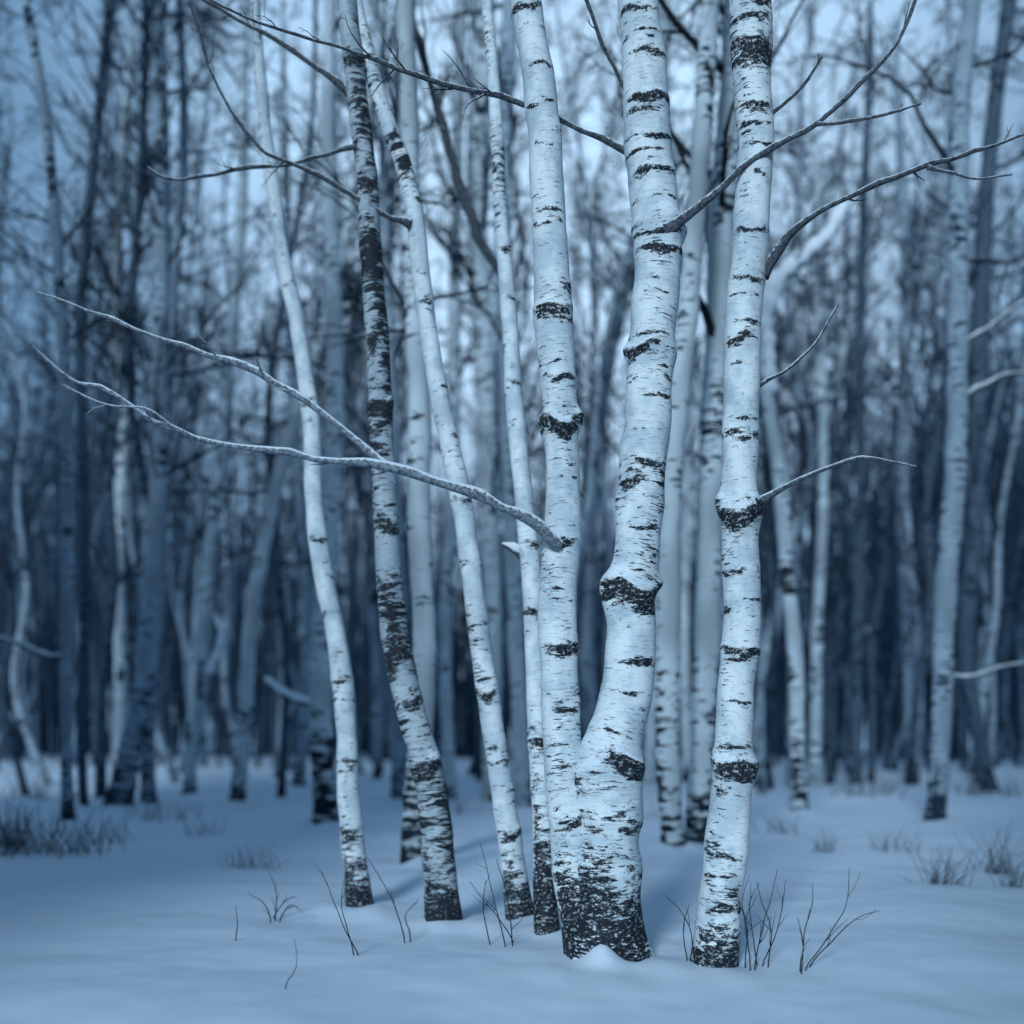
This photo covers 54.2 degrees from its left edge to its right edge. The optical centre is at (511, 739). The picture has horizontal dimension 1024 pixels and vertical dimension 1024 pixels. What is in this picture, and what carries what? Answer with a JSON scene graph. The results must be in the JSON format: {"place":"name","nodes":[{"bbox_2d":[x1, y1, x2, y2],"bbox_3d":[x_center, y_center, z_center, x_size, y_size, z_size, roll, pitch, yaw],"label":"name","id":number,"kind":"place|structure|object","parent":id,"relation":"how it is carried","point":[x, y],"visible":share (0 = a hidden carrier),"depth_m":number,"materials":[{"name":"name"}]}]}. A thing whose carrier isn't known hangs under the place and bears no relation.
{"place":"outdoors","nodes":[
{"label":"outdoors","id":0,"kind":"place"},
{"bbox_2d":[0,742,1023,1023],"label":"snow ground","id":1,"kind":"structure","parent":0,"point":[142,924],"depth_m":6.02,"materials":[{"name":"snow"}]},
{"bbox_2d":[0,244,48,795],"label":"forest tree","id":2,"kind":"object","parent":1,"relation":"on","point":[8,575],"visible":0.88,"depth_m":20.14,"materials":[{"name":"grey plant"}]},
{"bbox_2d":[0,373,51,762],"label":"birch tree","id":3,"kind":"object","parent":1,"relation":"on","point":[23,680],"visible":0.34,"depth_m":46.56,"materials":[{"name":"grey plant"}]},
{"bbox_2d":[0,219,75,762],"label":"forest tree","id":4,"kind":"object","parent":1,"relation":"on","point":[28,472],"visible":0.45,"depth_m":41.55,"materials":[{"name":"grey plant"}]},
{"bbox_2d":[0,264,96,765],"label":"forest tree","id":5,"kind":"object","parent":1,"relation":"on","point":[43,592],"visible":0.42,"depth_m":40.99,"materials":[{"name":"grey plant"}]},
{"bbox_2d":[0,797,101,858],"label":"dry grass tuft","id":6,"kind":"object","parent":1,"relation":"on","point":[18,846],"visible":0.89,"depth_m":9.26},
{"bbox_2d":[0,26,114,783],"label":"birch tree","id":7,"kind":"object","parent":1,"relation":"on","point":[15,655],"visible":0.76,"depth_m":27.34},
{"bbox_2d":[0,214,129,765],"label":"forest tree","id":8,"kind":"object","parent":1,"relation":"on","point":[94,659],"visible":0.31,"depth_m":36.76,"materials":[{"name":"grey plant"}]},
{"bbox_2d":[30,109,142,767],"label":"birch tree","id":9,"kind":"object","parent":1,"relation":"on","point":[74,742],"visible":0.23,"depth_m":35.81,"materials":[{"name":"grey plant"}]},
{"bbox_2d":[0,0,195,791],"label":"forest tree","id":10,"kind":"object","parent":1,"relation":"on","point":[107,127],"visible":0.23,"depth_m":23.28,"materials":[{"name":"grey plant"}]},
{"bbox_2d":[2,2,195,797],"bbox_3d":[-8.183,-9.212,21.751,3.206,21.575,4.922,0,0,4],"label":"forest tree","id":11,"kind":"object","parent":1,"relation":"on","point":[114,580],"visible":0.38,"depth_m":20.66,"materials":[{"name":"grey plant"}]},
{"bbox_2d":[0,0,199,820],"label":"birch tree","id":12,"kind":"object","parent":1,"relation":"on","point":[64,655],"visible":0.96,"depth_m":13.04,"materials":[{"name":"grey plant"}]},
{"bbox_2d":[0,0,221,805],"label":"birch tree","id":13,"kind":"object","parent":1,"relation":"on","point":[81,316],"visible":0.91,"depth_m":15.22,"materials":[{"name":"grey plant"}]},
{"bbox_2d":[25,0,198,764],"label":"forest tree","id":14,"kind":"object","parent":1,"relation":"on","point":[104,369],"visible":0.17,"depth_m":30.65,"materials":[{"name":"grey plant"}]},
{"bbox_2d":[23,0,215,778],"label":"birch tree","id":15,"kind":"object","parent":1,"relation":"on","point":[132,548],"visible":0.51,"depth_m":21.60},
{"bbox_2d":[28,0,227,777],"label":"birch tree","id":16,"kind":"object","parent":1,"relation":"on","point":[120,653],"visible":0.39,"depth_m":21.89,"materials":[{"name":"grey plant"}]},
{"bbox_2d":[0,0,263,803],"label":"forest tree","id":17,"kind":"object","parent":1,"relation":"on","point":[129,357],"visible":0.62,"depth_m":16.32,"materials":[{"name":"grey plant"}]},
{"bbox_2d":[9,0,295,804],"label":"birch tree","id":18,"kind":"object","parent":1,"relation":"on","point":[146,777],"visible":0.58,"depth_m":16.86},
{"bbox_2d":[32,0,273,781],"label":"birch tree","id":19,"kind":"object","parent":1,"relation":"on","point":[168,760],"visible":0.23,"depth_m":26.82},
{"bbox_2d":[115,184,232,701],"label":"birch tree","id":20,"kind":"object","parent":1,"relation":"on","point":[174,599],"visible":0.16,"depth_m":37.13,"materials":[{"name":"grey plant"}]},
{"bbox_2d":[123,0,258,772],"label":"birch tree","id":21,"kind":"object","parent":1,"relation":"on","point":[181,591],"visible":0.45,"depth_m":29.49,"materials":[{"name":"grey plant"}]},
{"bbox_2d":[126,257,262,766],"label":"birch tree","id":22,"kind":"object","parent":1,"relation":"on","point":[201,761],"visible":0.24,"depth_m":40.38,"materials":[{"name":"grey plant"}]},
{"bbox_2d":[132,184,264,767],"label":"forest tree","id":23,"kind":"object","parent":1,"relation":"on","point":[214,709],"visible":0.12,"depth_m":43.05,"materials":[{"name":"grey plant"}]},
{"bbox_2d":[159,234,244,764],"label":"forest tree","id":24,"kind":"object","parent":1,"relation":"on","point":[173,642],"visible":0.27,"depth_m":40.56,"materials":[{"name":"grey plant"}]},
{"bbox_2d":[126,0,285,727],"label":"birch tree","id":25,"kind":"object","parent":1,"relation":"on","point":[196,587],"visible":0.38,"depth_m":26.61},
{"bbox_2d":[92,0,325,806],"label":"birch tree","id":26,"kind":"object","parent":1,"relation":"on","point":[123,783],"visible":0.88,"depth_m":16.06,"materials":[{"name":"plant"}]},
{"bbox_2d":[168,1,302,776],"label":"birch tree","id":27,"kind":"object","parent":1,"relation":"on","point":[229,570],"visible":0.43,"depth_m":29.03,"materials":[{"name":"grey plant"}]},
{"bbox_2d":[176,0,312,793],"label":"birch tree","id":28,"kind":"object","parent":1,"relation":"on","point":[206,667],"visible":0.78,"depth_m":20.27,"materials":[{"name":"grey plant"}]},
{"bbox_2d":[75,0,455,800],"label":"birch tree","id":29,"kind":"object","parent":1,"relation":"on","point":[243,724],"visible":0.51,"depth_m":17.64,"materials":[{"name":"grey plant"}]},
{"bbox_2d":[230,174,302,767],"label":"forest tree","id":30,"kind":"object","parent":1,"relation":"on","point":[273,717],"visible":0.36,"depth_m":37.24,"materials":[{"name":"grey plant"}]},
{"bbox_2d":[185,0,366,785],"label":"birch tree","id":31,"kind":"object","parent":1,"relation":"on","point":[301,755],"visible":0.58,"depth_m":21.91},
{"bbox_2d":[231,236,322,767],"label":"forest tree","id":32,"kind":"object","parent":1,"relation":"on","point":[261,726],"visible":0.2,"depth_m":44.66,"materials":[{"name":"grey plant"}]},
{"bbox_2d":[215,99,354,770],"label":"birch tree","id":33,"kind":"object","parent":1,"relation":"on","point":[289,765],"visible":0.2,"depth_m":36.12,"materials":[{"name":"grey plant"}]},
{"bbox_2d":[215,27,365,777],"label":"birch tree","id":34,"kind":"object","parent":1,"relation":"on","point":[284,521],"visible":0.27,"depth_m":28.77,"materials":[{"name":"grey plant"}]},
{"bbox_2d":[116,0,466,823],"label":"birch tree","id":35,"kind":"object","parent":1,"relation":"on","point":[322,754],"visible":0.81,"depth_m":13.32,"materials":[{"name":"white plant"}]},
{"bbox_2d":[187,0,400,797],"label":"forest tree","id":36,"kind":"object","parent":1,"relation":"on","point":[285,711],"visible":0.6,"depth_m":17.86,"materials":[{"name":"grey plant"}]},
{"bbox_2d":[147,0,462,921],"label":"birch tree","id":37,"kind":"object","parent":1,"relation":"on","point":[437,862],"visible":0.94,"depth_m":6.09,"materials":[{"name":"white plant"}]},
{"bbox_2d":[249,0,373,907],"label":"birch tree","id":38,"kind":"object","parent":1,"relation":"on","point":[358,892],"visible":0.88,"depth_m":6.97,"materials":[{"name":"white plant"}]},
{"bbox_2d":[239,27,399,581],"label":"birch tree","id":39,"kind":"object","parent":1,"relation":"on","point":[347,322],"visible":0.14,"depth_m":28.79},
{"bbox_2d":[245,63,406,773],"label":"birch tree","id":40,"kind":"object","parent":1,"relation":"on","point":[360,769],"visible":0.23,"depth_m":30.08,"materials":[{"name":"grey plant"}]},
{"bbox_2d":[242,17,443,778],"bbox_3d":[-4.222,-8.008,24.718,4.634,18.831,5.354,-2,0,25],"label":"birch tree","id":41,"kind":"object","parent":1,"relation":"on","point":[377,774],"visible":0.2,"depth_m":24.92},
{"bbox_2d":[306,231,390,760],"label":"forest tree","id":42,"kind":"object","parent":1,"relation":"on","point":[386,750],"visible":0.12,"depth_m":44.93,"materials":[{"name":"grey plant"}]},
{"bbox_2d":[289,54,407,762],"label":"birch tree","id":43,"kind":"object","parent":1,"relation":"on","point":[389,706],"visible":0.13,"depth_m":34.00,"materials":[{"name":"grey plant"}]},
{"bbox_2d":[291,167,407,657],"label":"forest tree","id":44,"kind":"object","parent":1,"relation":"on","point":[353,601],"visible":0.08,"depth_m":37.54,"materials":[{"name":"grey plant"}]},
{"bbox_2d":[263,16,447,643],"bbox_3d":[-3.708,-10.007,22.974,4.262,22.808,3.913,0,0,45],"label":"forest tree","id":45,"kind":"object","parent":1,"relation":"on","point":[346,368],"visible":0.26,"depth_m":22.62,"materials":[{"name":"grey plant"}]},
{"bbox_2d":[185,0,533,920],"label":"birch tree","id":46,"kind":"object","parent":1,"relation":"on","point":[513,866],"visible":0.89,"depth_m":6.15,"materials":[{"name":"white plant"}]},
{"bbox_2d":[249,0,491,798],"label":"birch tree","id":47,"kind":"object","parent":1,"relation":"on","point":[399,760],"visible":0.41,"depth_m":18.25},
{"bbox_2d":[294,0,480,651],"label":"forest tree","id":48,"kind":"object","parent":1,"relation":"on","point":[403,504],"visible":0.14,"depth_m":24.97,"materials":[{"name":"grey plant"}]},
{"bbox_2d":[336,0,453,772],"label":"birch tree","id":49,"kind":"object","parent":1,"relation":"on","point":[381,693],"visible":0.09,"depth_m":30.81,"materials":[{"name":"grey plant"}]},
{"bbox_2d":[335,0,474,635],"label":"forest tree","id":50,"kind":"object","parent":1,"relation":"on","point":[404,417],"visible":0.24,"depth_m":22.44,"materials":[{"name":"grey plant"}]},
{"bbox_2d":[248,0,585,863],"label":"birch tree","id":51,"kind":"object","parent":1,"relation":"on","point":[420,516],"visible":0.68,"depth_m":8.94,"materials":[{"name":"white plant"}]},
{"bbox_2d":[372,0,528,800],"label":"birch tree","id":52,"kind":"object","parent":1,"relation":"on","point":[453,380],"visible":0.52,"depth_m":18.23,"materials":[{"name":"grey plant"}]},
{"bbox_2d":[31,0,920,961],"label":"birch tree","id":53,"kind":"object","parent":1,"relation":"on","point":[593,780],"visible":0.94,"depth_m":4.96,"materials":[{"name":"white plant"}]},
{"bbox_2d":[337,0,617,801],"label":"birch tree","id":54,"kind":"object","parent":1,"relation":"on","point":[483,256],"visible":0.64,"depth_m":18.17,"materials":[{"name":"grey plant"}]},
{"bbox_2d":[390,0,572,780],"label":"forest tree","id":55,"kind":"object","parent":1,"relation":"on","point":[478,743],"visible":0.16,"depth_m":24.24,"materials":[{"name":"grey plant"}]},
{"bbox_2d":[416,0,581,806],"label":"birch tree","id":56,"kind":"object","parent":1,"relation":"on","point":[507,55],"visible":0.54,"depth_m":16.55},
{"bbox_2d":[403,0,603,774],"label":"forest tree","id":57,"kind":"object","parent":1,"relation":"on","point":[472,769],"visible":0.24,"depth_m":25.98,"materials":[{"name":"grey plant"}]},
{"bbox_2d":[0,174,1023,763],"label":"wood","id":58,"kind":"object","parent":1,"relation":"on","point":[464,714],"visible":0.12,"depth_m":57.20,"materials":[{"name":"grey plant"}]},
{"bbox_2d":[481,0,559,934],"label":"birch tree","id":59,"kind":"object","parent":1,"relation":"on","point":[525,550],"visible":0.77,"depth_m":6.04,"materials":[{"name":"white plant"}]},
{"bbox_2d":[460,0,634,655],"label":"birch tree","id":60,"kind":"object","parent":1,"relation":"on","point":[593,317],"visible":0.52,"depth_m":22.47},
{"bbox_2d":[526,47,624,700],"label":"forest tree","id":61,"kind":"object","parent":1,"relation":"on","point":[597,635],"visible":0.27,"depth_m":39.06,"materials":[{"name":"grey plant"}]},
{"bbox_2d":[502,6,670,740],"bbox_3d":[2.219,-10.144,26.155,4.232,23.352,4.391,-1,-1,28],"label":"forest tree","id":62,"kind":"object","parent":1,"relation":"on","point":[581,590],"visible":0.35,"depth_m":25.77,"materials":[{"name":"grey plant"}]},
{"bbox_2d":[563,0,626,648],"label":"birch tree","id":63,"kind":"object","parent":1,"relation":"on","point":[601,529],"visible":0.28,"depth_m":32.65,"materials":[{"name":"grey plant"}]},
{"bbox_2d":[523,13,696,732],"bbox_3d":[2.523,-9.231,27.599,5.855,21.582,3.016,0,0,10],"label":"birch tree","id":64,"kind":"object","parent":1,"relation":"on","point":[587,675],"visible":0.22,"depth_m":27.33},
{"bbox_2d":[531,0,719,598],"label":"birch tree","id":65,"kind":"object","parent":1,"relation":"on","point":[587,501],"visible":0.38,"depth_m":19.86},
{"bbox_2d":[573,0,696,784],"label":"birch tree","id":66,"kind":"object","parent":1,"relation":"on","point":[649,754],"visible":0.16,"depth_m":23.78,"materials":[{"name":"grey plant"}]},
{"bbox_2d":[575,0,719,847],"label":"birch tree","id":67,"kind":"object","parent":1,"relation":"on","point":[666,684],"visible":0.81,"depth_m":9.39,"materials":[{"name":"white plant"}]},
{"bbox_2d":[574,0,817,843],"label":"birch tree","id":68,"kind":"object","parent":1,"relation":"on","point":[718,227],"visible":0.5,"depth_m":10.26,"materials":[{"name":"white plant"}]},
{"bbox_2d":[593,0,810,785],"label":"birch tree","id":69,"kind":"object","parent":1,"relation":"on","point":[698,376],"visible":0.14,"depth_m":23.00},
{"bbox_2d":[670,1,779,781],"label":"birch tree","id":70,"kind":"object","parent":1,"relation":"on","point":[684,647],"visible":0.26,"depth_m":26.07,"materials":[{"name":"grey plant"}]},
{"bbox_2d":[573,0,899,672],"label":"birch tree","id":71,"kind":"object","parent":1,"relation":"on","point":[786,330],"visible":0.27,"depth_m":18.35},
{"bbox_2d":[619,0,858,794],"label":"birch tree","id":72,"kind":"object","parent":1,"relation":"on","point":[761,759],"visible":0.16,"depth_m":19.75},
{"bbox_2d":[693,103,834,788],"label":"forest tree","id":73,"kind":"object","parent":1,"relation":"on","point":[768,762],"visible":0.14,"depth_m":21.76,"materials":[{"name":"grey plant"}]},
{"bbox_2d":[715,142,883,784],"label":"forest tree","id":74,"kind":"object","parent":1,"relation":"on","point":[828,612],"visible":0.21,"depth_m":27.25,"materials":[{"name":"grey plant"}]},
{"bbox_2d":[692,7,919,778],"bbox_3d":[7.725,-9.102,27.023,6.707,21.558,3.521,0,0,0],"label":"birch tree","id":75,"kind":"object","parent":1,"relation":"on","point":[779,602],"visible":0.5,"depth_m":27.38,"materials":[{"name":"grey plant"}]},
{"bbox_2d":[761,79,874,768],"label":"forest tree","id":76,"kind":"object","parent":1,"relation":"on","point":[802,559],"visible":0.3,"depth_m":35.34,"materials":[{"name":"grey plant"}]},
{"bbox_2d":[759,242,878,775],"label":"forest tree","id":77,"kind":"object","parent":1,"relation":"on","point":[840,744],"visible":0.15,"depth_m":31.71,"materials":[{"name":"grey plant"}]},
{"bbox_2d":[757,66,892,572],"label":"birch tree","id":78,"kind":"object","parent":1,"relation":"on","point":[849,353],"visible":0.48,"depth_m":27.26,"materials":[{"name":"grey plant"}]},
{"bbox_2d":[768,0,915,782],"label":"forest tree","id":79,"kind":"object","parent":1,"relation":"on","point":[834,673],"visible":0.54,"depth_m":28.43,"materials":[{"name":"grey plant"}]},
{"bbox_2d":[758,0,931,785],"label":"birch tree","id":80,"kind":"object","parent":1,"relation":"on","point":[809,483],"visible":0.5,"depth_m":24.22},
{"bbox_2d":[674,0,1022,810],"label":"birch tree","id":81,"kind":"object","parent":1,"relation":"on","point":[796,262],"visible":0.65,"depth_m":14.01,"materials":[{"name":"white plant"}]},
{"bbox_2d":[772,62,925,769],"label":"forest tree","id":82,"kind":"object","parent":1,"relation":"on","point":[885,713],"visible":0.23,"depth_m":35.45,"materials":[{"name":"grey plant"}]},
{"bbox_2d":[769,0,938,785],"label":"birch tree","id":83,"kind":"object","parent":1,"relation":"on","point":[815,684],"visible":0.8,"depth_m":21.91,"materials":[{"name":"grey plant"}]},
{"bbox_2d":[796,0,912,784],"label":"birch tree","id":84,"kind":"object","parent":1,"relation":"on","point":[856,702],"visible":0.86,"depth_m":24.91,"materials":[{"name":"grey plant"}]},
{"bbox_2d":[816,279,895,768],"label":"birch tree","id":85,"kind":"object","parent":1,"relation":"on","point":[848,691],"visible":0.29,"depth_m":39.92,"materials":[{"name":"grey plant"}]},
{"bbox_2d":[690,0,1023,967],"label":"birch tree","id":86,"kind":"object","parent":1,"relation":"on","point":[740,502],"visible":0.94,"depth_m":4.83,"materials":[{"name":"white plant"}]},
{"bbox_2d":[799,103,915,687],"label":"forest tree","id":87,"kind":"object","parent":1,"relation":"on","point":[840,494],"visible":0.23,"depth_m":41.44,"materials":[{"name":"grey plant"}]},
{"bbox_2d":[771,0,1023,820],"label":"birch tree","id":88,"kind":"object","parent":1,"relation":"on","point":[958,393],"visible":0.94,"depth_m":12.55,"materials":[{"name":"white birch bark"},{"name":"black bark patches"},{"name":"dark twig bark"}]},
{"bbox_2d":[828,74,978,781],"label":"forest tree","id":89,"kind":"object","parent":1,"relation":"on","point":[877,611],"visible":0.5,"depth_m":28.89,"materials":[{"name":"grey plant"}]},
{"bbox_2d":[858,0,969,782],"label":"birch tree","id":90,"kind":"object","parent":1,"relation":"on","point":[908,654],"visible":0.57,"depth_m":27.39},
{"bbox_2d":[823,16,1004,757],"bbox_3d":[13.087,-10.828,31.665,5.635,24.663,5.222,0,0,41],"label":"forest tree","id":91,"kind":"object","parent":1,"relation":"on","point":[920,561],"visible":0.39,"depth_m":31.68,"materials":[{"name":"grey plant"}]},
{"bbox_2d":[832,87,1008,770],"bbox_3d":[13.190,-10.284,32.842,5.400,23.589,4.883,0,0,-6],"label":"birch tree","id":92,"kind":"object","parent":1,"relation":"on","point":[893,757],"visible":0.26,"depth_m":32.95,"materials":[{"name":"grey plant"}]},
{"bbox_2d":[836,0,1023,783],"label":"birch tree","id":93,"kind":"object","parent":1,"relation":"on","point":[935,263],"visible":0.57,"depth_m":25.19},
{"bbox_2d":[872,122,989,768],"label":"forest tree","id":94,"kind":"object","parent":1,"relation":"on","point":[926,758],"visible":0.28,"depth_m":35.57,"materials":[{"name":"grey plant"}]},
{"bbox_2d":[862,0,1000,784],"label":"forest tree","id":95,"kind":"object","parent":1,"relation":"on","point":[930,496],"visible":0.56,"depth_m":23.71,"materials":[{"name":"grey plant"}]},
{"bbox_2d":[892,128,1023,773],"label":"birch tree","id":96,"kind":"object","parent":1,"relation":"on","point":[988,524],"visible":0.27,"depth_m":29.45,"materials":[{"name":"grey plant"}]},
{"bbox_2d":[901,0,1023,791],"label":"birch tree","id":97,"kind":"object","parent":1,"relation":"on","point":[981,280],"visible":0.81,"depth_m":19.88,"materials":[{"name":"grey plant"}]},
{"bbox_2d":[908,213,1023,765],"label":"birch tree","id":98,"kind":"object","parent":1,"relation":"on","point":[1019,651],"visible":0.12,"depth_m":41.83,"materials":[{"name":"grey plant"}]},
{"bbox_2d":[915,271,1023,770],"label":"forest tree","id":99,"kind":"object","parent":1,"relation":"on","point":[960,727],"visible":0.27,"depth_m":31.69,"materials":[{"name":"grey plant"}]},
{"bbox_2d":[917,118,1023,784],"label":"birch tree","id":100,"kind":"object","parent":1,"relation":"on","point":[995,607],"visible":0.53,"depth_m":25.45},
{"bbox_2d":[928,156,1023,766],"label":"forest tree","id":101,"kind":"object","parent":1,"relation":"on","point":[1004,725],"visible":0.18,"depth_m":36.18,"materials":[{"name":"grey plant"}]},
{"bbox_2d":[931,4,1023,768],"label":"birch tree","id":102,"kind":"object","parent":1,"relation":"on","point":[985,605],"visible":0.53,"depth_m":27.50,"materials":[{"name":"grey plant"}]},
{"bbox_2d":[963,294,1023,766],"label":"forest tree","id":103,"kind":"object","parent":1,"relation":"on","point":[1006,551],"visible":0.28,"depth_m":34.23,"materials":[{"name":"grey plant"}]},
{"bbox_2d":[0,0,1023,742],"label":"sky","id":104,"kind":"structure","parent":0,"point":[827,19],"materials":[{"name":"blue"}]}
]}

